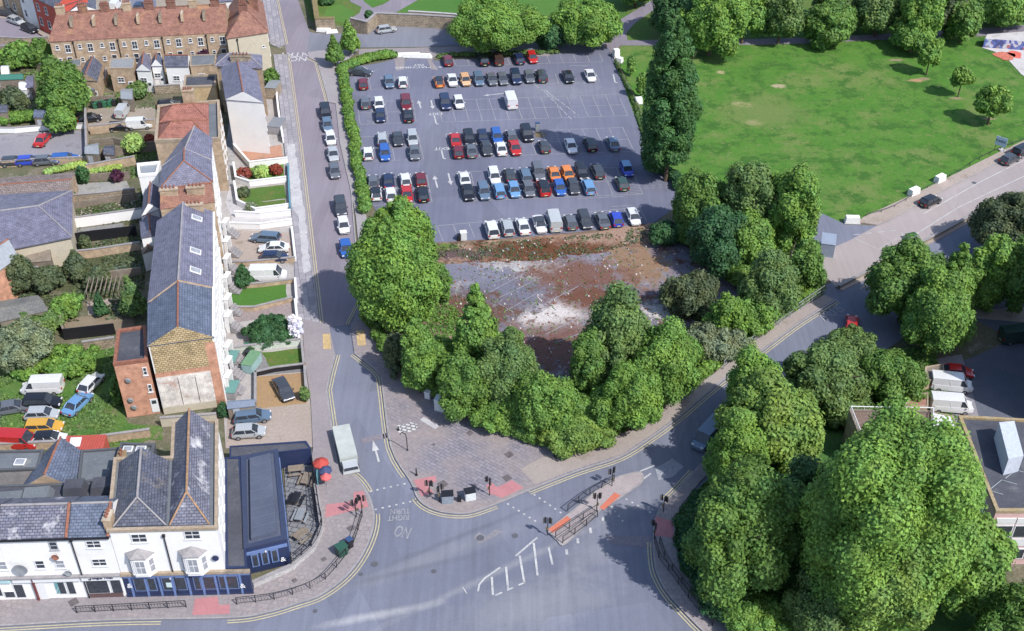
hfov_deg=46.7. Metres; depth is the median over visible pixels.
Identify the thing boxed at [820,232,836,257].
kiosk
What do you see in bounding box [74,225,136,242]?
garden fence
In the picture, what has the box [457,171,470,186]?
parked car
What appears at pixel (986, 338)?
ground
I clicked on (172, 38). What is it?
brick terraced house
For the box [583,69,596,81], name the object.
parked car
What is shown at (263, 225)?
front wall
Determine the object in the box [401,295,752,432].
undergrowth
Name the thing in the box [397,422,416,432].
pale slabs
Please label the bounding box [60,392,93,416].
parked car
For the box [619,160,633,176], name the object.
parked car
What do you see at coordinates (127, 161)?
garden wall
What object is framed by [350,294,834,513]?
plaza
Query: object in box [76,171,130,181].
garden fence
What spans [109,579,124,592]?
shop window
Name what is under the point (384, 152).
parked car
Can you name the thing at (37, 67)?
garden wall
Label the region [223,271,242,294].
entrance porch
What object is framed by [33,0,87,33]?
lane house
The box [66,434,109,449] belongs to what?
shipping container
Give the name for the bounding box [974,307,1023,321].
estate path
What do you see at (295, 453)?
wall
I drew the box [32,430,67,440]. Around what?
parked car
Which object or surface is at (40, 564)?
window
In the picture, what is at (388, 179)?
parked car
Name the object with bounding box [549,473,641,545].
traffic island
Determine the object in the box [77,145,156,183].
undergrowth
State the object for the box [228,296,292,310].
front wall
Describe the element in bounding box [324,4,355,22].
grass corner
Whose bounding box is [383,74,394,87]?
parked car
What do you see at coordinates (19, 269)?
shrub
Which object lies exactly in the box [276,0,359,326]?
street
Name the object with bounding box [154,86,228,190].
hipped villa
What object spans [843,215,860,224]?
concrete block
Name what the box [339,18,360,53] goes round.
tree
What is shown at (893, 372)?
tree
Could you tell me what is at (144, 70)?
extension
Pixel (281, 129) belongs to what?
front wall
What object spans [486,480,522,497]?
tactile paving
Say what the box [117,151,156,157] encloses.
garden grass
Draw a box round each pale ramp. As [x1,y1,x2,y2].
[226,185,246,216]
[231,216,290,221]
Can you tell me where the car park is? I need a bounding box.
[349,48,676,242]
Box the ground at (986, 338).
[0,0,1023,583]
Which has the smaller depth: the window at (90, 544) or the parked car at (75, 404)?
the window at (90, 544)
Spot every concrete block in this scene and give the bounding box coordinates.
[316,28,330,32]
[326,29,338,33]
[395,52,419,57]
[402,53,432,58]
[612,48,619,58]
[617,56,623,63]
[635,96,642,104]
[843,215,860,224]
[906,186,920,196]
[932,173,946,183]
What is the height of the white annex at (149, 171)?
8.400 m
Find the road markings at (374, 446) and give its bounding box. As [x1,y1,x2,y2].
[370,160,1023,595]
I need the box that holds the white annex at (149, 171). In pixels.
[137,161,161,193]
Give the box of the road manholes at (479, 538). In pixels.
[313,182,975,612]
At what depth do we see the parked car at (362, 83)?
217.95 m
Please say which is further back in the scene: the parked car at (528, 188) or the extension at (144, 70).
the extension at (144, 70)
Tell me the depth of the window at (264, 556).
126.01 m
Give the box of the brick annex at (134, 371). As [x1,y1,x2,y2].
[113,325,159,417]
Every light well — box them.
[226,380,239,399]
[228,350,239,368]
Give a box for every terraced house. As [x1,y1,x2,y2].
[48,3,75,60]
[72,2,98,66]
[94,1,120,74]
[116,0,141,63]
[138,0,165,71]
[147,201,225,343]
[147,280,226,414]
[160,0,185,53]
[182,0,207,55]
[204,0,228,56]
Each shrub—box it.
[0,49,3,65]
[0,316,55,373]
[1,39,29,69]
[4,253,34,297]
[9,307,65,334]
[9,366,43,380]
[25,37,52,66]
[30,264,65,293]
[33,343,99,377]
[48,292,83,319]
[62,249,92,282]
[74,165,89,183]
[81,265,110,289]
[92,292,109,316]
[108,374,122,405]
[110,168,124,181]
[125,80,147,97]
[144,133,153,141]
[216,401,228,416]
[234,186,249,196]
[236,167,252,178]
[240,313,293,349]
[244,201,257,210]
[251,165,268,178]
[268,163,282,174]
[288,314,303,337]
[299,386,310,400]
[318,0,334,5]
[364,10,372,18]
[382,332,403,378]
[434,261,452,301]
[468,400,513,435]
[534,18,565,50]
[537,414,616,459]
[587,385,621,428]
[648,219,679,245]
[657,268,719,320]
[687,321,756,361]
[689,570,749,622]
[701,291,747,334]
[720,588,793,630]
[739,296,781,336]
[780,565,854,630]
[824,396,877,429]
[826,323,877,360]
[966,579,1023,630]
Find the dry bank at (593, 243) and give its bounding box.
[433,223,651,263]
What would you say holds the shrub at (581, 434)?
on the scrubland
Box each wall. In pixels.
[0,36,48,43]
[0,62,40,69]
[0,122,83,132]
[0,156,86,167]
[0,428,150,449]
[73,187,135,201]
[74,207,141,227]
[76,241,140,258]
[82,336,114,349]
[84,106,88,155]
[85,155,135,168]
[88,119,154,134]
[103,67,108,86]
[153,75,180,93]
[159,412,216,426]
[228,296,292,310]
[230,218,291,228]
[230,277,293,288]
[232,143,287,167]
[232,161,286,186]
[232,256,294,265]
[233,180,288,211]
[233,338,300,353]
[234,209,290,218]
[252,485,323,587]
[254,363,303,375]
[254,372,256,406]
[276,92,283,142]
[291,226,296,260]
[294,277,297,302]
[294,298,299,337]
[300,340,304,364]
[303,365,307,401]
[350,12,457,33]
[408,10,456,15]
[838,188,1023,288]
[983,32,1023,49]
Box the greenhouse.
[240,350,261,373]
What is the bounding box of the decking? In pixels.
[77,181,129,192]
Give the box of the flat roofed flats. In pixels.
[956,415,1023,563]
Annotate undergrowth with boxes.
[0,66,154,125]
[18,188,144,321]
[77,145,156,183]
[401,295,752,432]
[436,225,649,263]
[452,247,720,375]
[681,347,1007,580]
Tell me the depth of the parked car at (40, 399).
147.29 m
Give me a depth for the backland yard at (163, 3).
251.71 m
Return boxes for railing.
[74,600,186,612]
[235,510,362,603]
[555,504,596,537]
[562,510,597,542]
[567,475,614,510]
[654,536,713,625]
[659,536,699,600]
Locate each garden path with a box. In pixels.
[234,302,293,321]
[256,353,303,374]
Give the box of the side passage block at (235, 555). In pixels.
[225,457,249,568]
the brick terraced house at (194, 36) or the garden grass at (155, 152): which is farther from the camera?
the brick terraced house at (194, 36)
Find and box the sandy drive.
[257,372,306,407]
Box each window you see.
[0,561,9,570]
[3,591,16,597]
[34,560,47,569]
[48,541,59,550]
[53,560,67,569]
[56,582,67,593]
[64,44,71,53]
[65,582,77,593]
[85,540,102,549]
[85,580,110,593]
[86,43,94,51]
[91,558,108,567]
[109,42,116,50]
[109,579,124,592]
[117,77,125,82]
[125,548,157,576]
[130,533,149,543]
[131,41,138,49]
[132,578,146,590]
[133,53,139,63]
[142,367,148,376]
[146,578,157,590]
[147,384,153,392]
[153,40,159,48]
[154,73,161,78]
[160,577,172,590]
[173,76,180,81]
[173,577,187,589]
[175,38,181,47]
[178,546,209,575]
[183,531,202,540]
[192,576,202,589]
[197,37,204,45]
[202,576,215,589]
[218,499,221,514]
[218,517,221,533]
[218,576,225,588]
[219,36,226,44]
[226,575,239,588]
[250,553,259,566]
[260,551,269,564]
[270,549,279,562]
[286,527,290,550]
[996,525,1013,536]
[1011,525,1023,537]
[1014,548,1023,558]
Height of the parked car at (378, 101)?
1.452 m
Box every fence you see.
[62,323,115,339]
[73,192,134,208]
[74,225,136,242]
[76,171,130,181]
[87,95,114,104]
[89,137,122,144]
[99,141,156,158]
[107,263,141,270]
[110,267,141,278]
[287,163,290,208]
[290,480,321,563]
[311,456,315,519]
[612,50,641,114]
[723,285,824,369]
[867,138,1023,213]
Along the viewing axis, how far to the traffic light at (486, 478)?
134.44 m
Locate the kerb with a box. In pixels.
[0,54,998,630]
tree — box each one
[0,84,30,110]
[35,54,91,112]
[42,105,76,133]
[78,234,91,248]
[117,275,146,317]
[120,132,146,153]
[196,49,208,54]
[233,263,255,287]
[263,67,280,83]
[325,34,344,65]
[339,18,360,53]
[344,194,444,331]
[399,317,437,392]
[435,349,491,423]
[446,0,551,52]
[452,282,502,359]
[476,328,539,403]
[501,326,524,343]
[507,369,580,432]
[548,0,623,48]
[568,326,609,394]
[581,280,651,382]
[601,358,664,430]
[621,0,649,6]
[626,54,635,75]
[629,315,701,406]
[635,72,646,94]
[639,7,703,181]
[648,0,693,32]
[671,166,725,229]
[676,0,749,57]
[680,454,808,610]
[685,203,748,278]
[701,406,771,481]
[712,363,825,467]
[722,160,775,224]
[725,343,785,396]
[735,207,776,265]
[737,246,803,316]
[739,0,767,43]
[759,0,804,43]
[764,161,822,254]
[775,426,824,475]
[780,453,825,573]
[782,337,873,417]
[790,238,827,289]
[795,395,987,630]
[802,0,857,49]
[811,0,855,7]
[846,537,946,630]
[854,0,901,35]
[859,347,929,405]
[864,234,949,321]
[888,19,935,51]
[898,264,977,354]
[899,0,947,35]
[917,36,944,75]
[936,0,968,37]
[938,511,1019,619]
[942,0,984,42]
[945,242,978,309]
[949,64,975,96]
[966,191,1023,244]
[971,232,1018,313]
[972,83,1013,124]
[978,0,1023,26]
[1002,234,1023,314]
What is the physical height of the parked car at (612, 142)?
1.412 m
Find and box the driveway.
[231,230,293,259]
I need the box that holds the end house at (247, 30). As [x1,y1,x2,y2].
[226,0,271,70]
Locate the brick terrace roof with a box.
[842,406,933,447]
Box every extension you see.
[0,449,44,484]
[0,476,111,498]
[69,58,82,72]
[78,447,118,481]
[81,55,104,95]
[109,57,136,91]
[111,442,157,475]
[136,51,154,92]
[151,52,166,84]
[164,54,191,88]
[190,54,218,84]
[241,449,290,573]
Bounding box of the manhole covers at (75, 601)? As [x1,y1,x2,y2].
[68,415,560,606]
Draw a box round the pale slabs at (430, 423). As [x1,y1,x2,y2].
[421,417,438,428]
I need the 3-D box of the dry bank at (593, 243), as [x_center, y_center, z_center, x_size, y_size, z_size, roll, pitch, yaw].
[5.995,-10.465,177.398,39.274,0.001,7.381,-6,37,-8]
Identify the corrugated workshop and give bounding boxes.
[0,238,24,300]
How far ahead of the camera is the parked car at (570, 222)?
180.22 m
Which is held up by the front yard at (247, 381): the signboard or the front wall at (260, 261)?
the front wall at (260, 261)
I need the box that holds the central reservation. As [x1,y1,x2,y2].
[836,220,969,290]
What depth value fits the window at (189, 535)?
119.19 m
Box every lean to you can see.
[139,213,159,246]
[141,242,153,270]
[267,117,286,134]
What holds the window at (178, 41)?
in the brick terraced house at (172, 38)
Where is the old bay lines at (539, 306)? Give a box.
[490,273,589,342]
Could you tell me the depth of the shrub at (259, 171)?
192.23 m
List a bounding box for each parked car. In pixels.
[0,6,15,15]
[0,155,17,167]
[0,398,27,417]
[6,14,24,25]
[14,155,34,166]
[20,22,38,33]
[21,392,62,408]
[23,405,59,420]
[24,417,64,432]
[32,132,51,146]
[32,154,57,166]
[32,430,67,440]
[50,152,79,164]
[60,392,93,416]
[76,372,104,393]
[77,112,101,122]
[109,120,129,131]
[132,1,143,7]
[156,98,179,106]
[231,423,265,440]
[233,407,271,423]
[249,230,281,243]
[258,240,289,252]
[259,250,288,263]
[271,375,294,401]
[319,101,331,119]
[321,116,332,131]
[325,130,336,145]
[327,145,339,161]
[328,162,340,178]
[333,194,347,215]
[337,215,350,233]
[339,238,350,257]
[348,66,372,76]
[357,78,368,89]
[359,97,370,108]
[362,147,373,160]
[366,174,378,187]
[369,186,381,200]
[373,96,384,109]
[375,24,396,34]
[375,107,385,122]
[376,131,387,145]
[379,143,390,160]
[382,173,394,188]
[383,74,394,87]
[383,187,395,201]
[392,131,403,146]
[397,76,407,87]
[398,173,411,185]
[400,93,412,110]
[400,185,413,202]
[402,109,413,122]
[407,128,418,145]
[408,144,420,160]
[414,172,426,186]
[416,185,429,202]
[433,76,444,87]
[439,92,451,109]
[442,55,452,65]
[447,73,457,86]
[448,132,461,146]
[452,145,463,158]
[453,94,464,108]
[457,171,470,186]
[459,72,470,85]
[461,183,474,200]
[463,128,475,144]
[464,143,477,157]
[473,70,484,85]
[477,53,489,65]
[477,128,489,143]
[477,180,490,199]
[480,140,492,155]
[483,220,499,238]
[485,72,497,85]
[487,165,501,183]
[490,126,503,143]
[491,182,505,198]
[494,141,507,155]
[496,71,508,85]
[500,218,514,236]
[503,168,516,181]
[504,129,517,142]
[507,180,521,197]
[508,140,521,155]
[509,67,522,84]
[513,53,524,64]
[515,217,530,235]
[518,167,532,182]
[520,123,533,141]
[522,180,535,196]
[523,69,535,82]
[526,50,537,63]
[531,160,545,180]
[532,214,547,233]
[535,69,547,82]
[536,179,551,196]
[537,140,550,153]
[546,166,560,181]
[552,178,566,195]
[560,165,574,181]
[562,70,574,82]
[563,214,577,230]
[564,138,577,153]
[566,177,580,194]
[574,161,588,179]
[577,208,592,229]
[581,178,595,194]
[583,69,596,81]
[583,137,597,151]
[589,163,604,179]
[594,211,610,229]
[605,136,620,150]
[608,211,623,226]
[614,176,629,190]
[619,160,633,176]
[625,207,641,225]
[845,314,859,327]
[918,194,942,208]
[944,363,974,379]
[999,152,1020,165]
[1011,142,1023,158]
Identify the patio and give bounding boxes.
[75,200,135,215]
[77,223,123,231]
[87,297,120,314]
[242,145,282,160]
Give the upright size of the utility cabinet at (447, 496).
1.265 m
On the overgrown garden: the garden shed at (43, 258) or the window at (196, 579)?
the garden shed at (43, 258)
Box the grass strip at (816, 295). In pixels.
[620,292,824,431]
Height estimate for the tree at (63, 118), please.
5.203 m
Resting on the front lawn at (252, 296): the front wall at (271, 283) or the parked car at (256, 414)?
the front wall at (271, 283)
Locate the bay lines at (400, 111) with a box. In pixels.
[355,53,666,240]
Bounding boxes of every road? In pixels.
[0,225,981,630]
[308,26,601,51]
[823,157,1023,285]
[964,299,1023,417]
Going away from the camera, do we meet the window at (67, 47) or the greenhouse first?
the greenhouse
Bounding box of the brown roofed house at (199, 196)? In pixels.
[158,181,224,268]
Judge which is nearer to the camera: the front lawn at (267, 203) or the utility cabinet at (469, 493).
the utility cabinet at (469, 493)
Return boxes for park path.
[349,0,416,20]
[601,0,658,52]
[694,25,1023,44]
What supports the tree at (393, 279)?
on the scrubland
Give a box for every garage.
[0,104,10,125]
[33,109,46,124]
[227,399,255,419]
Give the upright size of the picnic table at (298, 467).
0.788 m
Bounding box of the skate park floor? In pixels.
[981,47,1023,75]
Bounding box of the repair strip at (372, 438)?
[361,433,387,443]
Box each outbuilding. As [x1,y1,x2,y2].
[24,436,80,483]
[905,392,928,409]
[922,364,943,389]
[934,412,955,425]
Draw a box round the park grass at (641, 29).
[304,0,990,39]
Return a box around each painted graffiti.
[993,52,1014,59]
[1008,51,1021,57]
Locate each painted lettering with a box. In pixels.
[282,53,307,56]
[289,57,306,60]
[387,515,408,520]
[390,508,409,513]
[394,526,411,538]
[395,66,441,68]
[818,305,844,320]
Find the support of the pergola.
on the patio at (90, 309)
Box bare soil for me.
[64,314,134,329]
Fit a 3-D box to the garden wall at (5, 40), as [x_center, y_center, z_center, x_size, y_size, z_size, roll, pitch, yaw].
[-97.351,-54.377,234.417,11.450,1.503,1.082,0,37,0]
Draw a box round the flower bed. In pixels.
[237,164,283,179]
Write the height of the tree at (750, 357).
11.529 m
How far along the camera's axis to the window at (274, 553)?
126.23 m
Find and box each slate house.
[159,148,222,235]
[161,125,221,217]
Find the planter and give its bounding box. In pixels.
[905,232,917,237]
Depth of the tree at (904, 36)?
228.09 m
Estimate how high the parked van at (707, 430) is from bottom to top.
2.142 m
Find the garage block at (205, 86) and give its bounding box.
[183,74,220,108]
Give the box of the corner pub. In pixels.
[101,408,253,596]
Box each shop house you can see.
[0,496,86,600]
[0,498,27,599]
[67,495,126,597]
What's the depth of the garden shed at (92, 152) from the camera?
195.12 m
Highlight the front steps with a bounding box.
[226,138,234,185]
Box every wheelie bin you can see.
[92,102,97,108]
[106,100,111,106]
[111,99,116,105]
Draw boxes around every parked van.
[0,427,35,449]
[20,373,64,394]
[109,0,121,8]
[113,103,130,118]
[125,116,151,130]
[248,263,286,281]
[492,52,503,65]
[503,90,517,109]
[545,209,562,232]
[691,413,718,451]
[928,391,973,414]
[930,369,972,394]
[997,323,1023,345]
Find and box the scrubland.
[390,220,805,433]
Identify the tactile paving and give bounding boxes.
[192,596,229,614]
[325,491,368,516]
[414,476,436,495]
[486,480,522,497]
[549,516,570,532]
[599,492,620,509]
[655,516,673,537]
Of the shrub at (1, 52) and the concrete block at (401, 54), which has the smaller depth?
the shrub at (1, 52)
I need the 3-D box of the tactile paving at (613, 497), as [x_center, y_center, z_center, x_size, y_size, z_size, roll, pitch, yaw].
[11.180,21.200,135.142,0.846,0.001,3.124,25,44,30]
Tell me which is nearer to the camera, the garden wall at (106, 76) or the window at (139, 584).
the window at (139, 584)
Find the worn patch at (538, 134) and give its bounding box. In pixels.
[535,132,545,136]
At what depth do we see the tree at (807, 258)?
164.54 m
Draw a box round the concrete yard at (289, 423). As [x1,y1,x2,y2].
[226,403,312,447]
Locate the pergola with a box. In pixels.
[85,275,122,304]
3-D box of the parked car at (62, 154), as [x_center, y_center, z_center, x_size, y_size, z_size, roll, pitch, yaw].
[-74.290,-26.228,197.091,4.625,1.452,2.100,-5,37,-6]
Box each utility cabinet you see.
[424,389,431,399]
[433,394,443,411]
[441,490,453,503]
[463,486,475,501]
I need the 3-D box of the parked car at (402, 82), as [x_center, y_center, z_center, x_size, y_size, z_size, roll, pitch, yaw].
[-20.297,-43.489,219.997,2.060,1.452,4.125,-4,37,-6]
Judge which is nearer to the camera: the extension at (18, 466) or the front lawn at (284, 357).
the extension at (18, 466)
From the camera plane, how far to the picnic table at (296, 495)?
134.69 m
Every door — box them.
[12,584,27,597]
[27,90,32,99]
[35,583,49,598]
[88,156,93,162]
[147,82,153,91]
[150,398,159,411]
[159,77,165,83]
[226,394,234,399]
[242,366,250,372]
[266,89,274,97]
[269,127,278,133]
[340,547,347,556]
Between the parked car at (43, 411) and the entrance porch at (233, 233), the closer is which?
the parked car at (43, 411)
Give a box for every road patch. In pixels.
[474,529,500,543]
[607,536,652,546]
[655,458,683,479]
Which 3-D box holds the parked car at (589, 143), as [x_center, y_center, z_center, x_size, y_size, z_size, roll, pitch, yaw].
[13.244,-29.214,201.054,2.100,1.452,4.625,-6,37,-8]
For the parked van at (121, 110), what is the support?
on the gravel yard at (108, 116)
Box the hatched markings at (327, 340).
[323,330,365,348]
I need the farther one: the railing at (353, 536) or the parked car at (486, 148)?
the parked car at (486, 148)
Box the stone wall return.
[311,0,335,29]
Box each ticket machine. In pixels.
[460,230,466,240]
[535,122,539,131]
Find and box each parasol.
[313,457,328,468]
[318,466,331,474]
[320,473,330,483]
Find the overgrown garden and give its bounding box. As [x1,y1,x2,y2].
[53,255,109,292]
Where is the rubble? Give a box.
[447,229,722,372]
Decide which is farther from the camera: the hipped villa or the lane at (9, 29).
the lane at (9, 29)
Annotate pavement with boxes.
[0,15,49,37]
[0,466,372,625]
[262,0,284,47]
[273,54,317,321]
[302,319,337,469]
[307,49,366,240]
[359,46,549,70]
[655,371,785,630]
[860,141,1023,225]
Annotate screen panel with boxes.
[316,469,318,484]
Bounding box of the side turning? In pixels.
[813,213,875,245]
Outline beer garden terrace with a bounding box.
[284,451,319,560]
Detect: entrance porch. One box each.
[221,217,240,238]
[222,236,242,257]
[222,253,237,274]
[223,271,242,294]
[223,292,243,316]
[223,310,244,333]
[223,339,244,364]
[223,355,245,380]
[223,369,245,395]
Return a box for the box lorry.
[332,424,359,474]
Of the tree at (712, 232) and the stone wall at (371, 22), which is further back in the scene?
the stone wall at (371, 22)
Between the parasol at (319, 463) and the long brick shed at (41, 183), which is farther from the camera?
the long brick shed at (41, 183)
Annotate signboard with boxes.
[994,136,1007,151]
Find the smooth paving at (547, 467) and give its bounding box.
[521,295,832,483]
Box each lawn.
[228,284,286,304]
[239,185,286,201]
[255,199,285,206]
[261,348,301,366]
[364,0,385,6]
[398,0,630,15]
[615,22,1023,221]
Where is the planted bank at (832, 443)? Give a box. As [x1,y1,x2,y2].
[706,351,977,630]
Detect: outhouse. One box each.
[69,0,96,10]
[219,0,232,8]
[265,80,281,99]
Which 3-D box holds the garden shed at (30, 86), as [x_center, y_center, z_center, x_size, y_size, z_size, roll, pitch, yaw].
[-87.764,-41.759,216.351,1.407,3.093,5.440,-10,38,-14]
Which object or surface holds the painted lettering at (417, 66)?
on the car park
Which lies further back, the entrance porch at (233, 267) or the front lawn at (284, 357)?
the entrance porch at (233, 267)
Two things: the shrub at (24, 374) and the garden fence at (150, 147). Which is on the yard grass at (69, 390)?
the shrub at (24, 374)
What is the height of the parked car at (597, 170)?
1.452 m
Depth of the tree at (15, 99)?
207.55 m
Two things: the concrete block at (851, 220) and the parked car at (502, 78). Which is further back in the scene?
the parked car at (502, 78)
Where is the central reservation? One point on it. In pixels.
(861, 279)
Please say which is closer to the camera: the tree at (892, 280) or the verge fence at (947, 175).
the tree at (892, 280)
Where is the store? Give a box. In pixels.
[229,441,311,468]
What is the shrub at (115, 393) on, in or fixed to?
on the yard grass at (69, 390)
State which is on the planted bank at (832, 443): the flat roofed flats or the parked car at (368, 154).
the flat roofed flats
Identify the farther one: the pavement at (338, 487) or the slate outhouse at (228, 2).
the slate outhouse at (228, 2)
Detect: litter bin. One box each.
[334,540,347,557]
[344,535,353,548]
[457,233,460,240]
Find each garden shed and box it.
[0,66,10,73]
[0,74,24,86]
[0,295,51,326]
[19,81,28,97]
[25,76,35,99]
[26,249,53,266]
[84,143,101,162]
[103,145,116,159]
[120,89,134,111]
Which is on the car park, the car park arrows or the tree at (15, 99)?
the car park arrows
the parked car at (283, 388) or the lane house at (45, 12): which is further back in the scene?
the lane house at (45, 12)
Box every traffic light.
[350,497,358,516]
[356,494,365,513]
[424,480,432,496]
[436,484,443,501]
[485,476,490,495]
[543,517,551,534]
[593,492,601,510]
[608,466,615,485]
[651,519,656,538]
[660,494,668,511]
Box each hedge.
[0,108,37,125]
[43,160,87,173]
[89,163,122,172]
[336,49,397,70]
[336,68,372,213]
[358,312,620,446]
[432,335,704,432]
[436,48,559,57]
[613,61,642,132]
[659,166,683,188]
[671,488,706,584]
[674,221,753,286]
[695,284,826,380]
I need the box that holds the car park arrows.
[417,74,616,187]
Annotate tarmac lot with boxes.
[0,130,84,159]
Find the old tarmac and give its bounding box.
[440,243,738,379]
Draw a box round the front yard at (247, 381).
[220,99,312,446]
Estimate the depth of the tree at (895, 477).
107.39 m
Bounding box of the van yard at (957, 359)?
[922,354,978,421]
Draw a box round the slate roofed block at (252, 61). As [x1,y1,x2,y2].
[215,52,267,114]
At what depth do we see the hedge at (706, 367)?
154.29 m
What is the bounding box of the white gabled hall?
[221,60,269,153]
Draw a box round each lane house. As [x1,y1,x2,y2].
[4,0,24,20]
[20,0,39,28]
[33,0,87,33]
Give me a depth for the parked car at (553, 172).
192.13 m
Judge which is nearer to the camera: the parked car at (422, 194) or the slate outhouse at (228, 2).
the parked car at (422, 194)
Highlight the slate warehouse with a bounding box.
[0,190,76,266]
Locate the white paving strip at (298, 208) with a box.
[287,144,310,272]
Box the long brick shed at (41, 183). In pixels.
[0,172,78,201]
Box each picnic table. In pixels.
[286,491,305,506]
[288,464,303,477]
[290,507,309,523]
[291,527,312,543]
[297,472,315,486]
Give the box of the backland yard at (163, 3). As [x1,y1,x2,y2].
[96,0,262,9]
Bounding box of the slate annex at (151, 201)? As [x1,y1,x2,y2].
[141,181,161,219]
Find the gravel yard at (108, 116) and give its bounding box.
[77,107,155,131]
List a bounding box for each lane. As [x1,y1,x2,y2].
[0,18,41,45]
[125,0,155,6]
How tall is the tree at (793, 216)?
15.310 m
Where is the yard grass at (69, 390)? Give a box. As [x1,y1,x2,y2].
[0,348,162,450]
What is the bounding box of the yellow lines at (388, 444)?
[0,0,865,630]

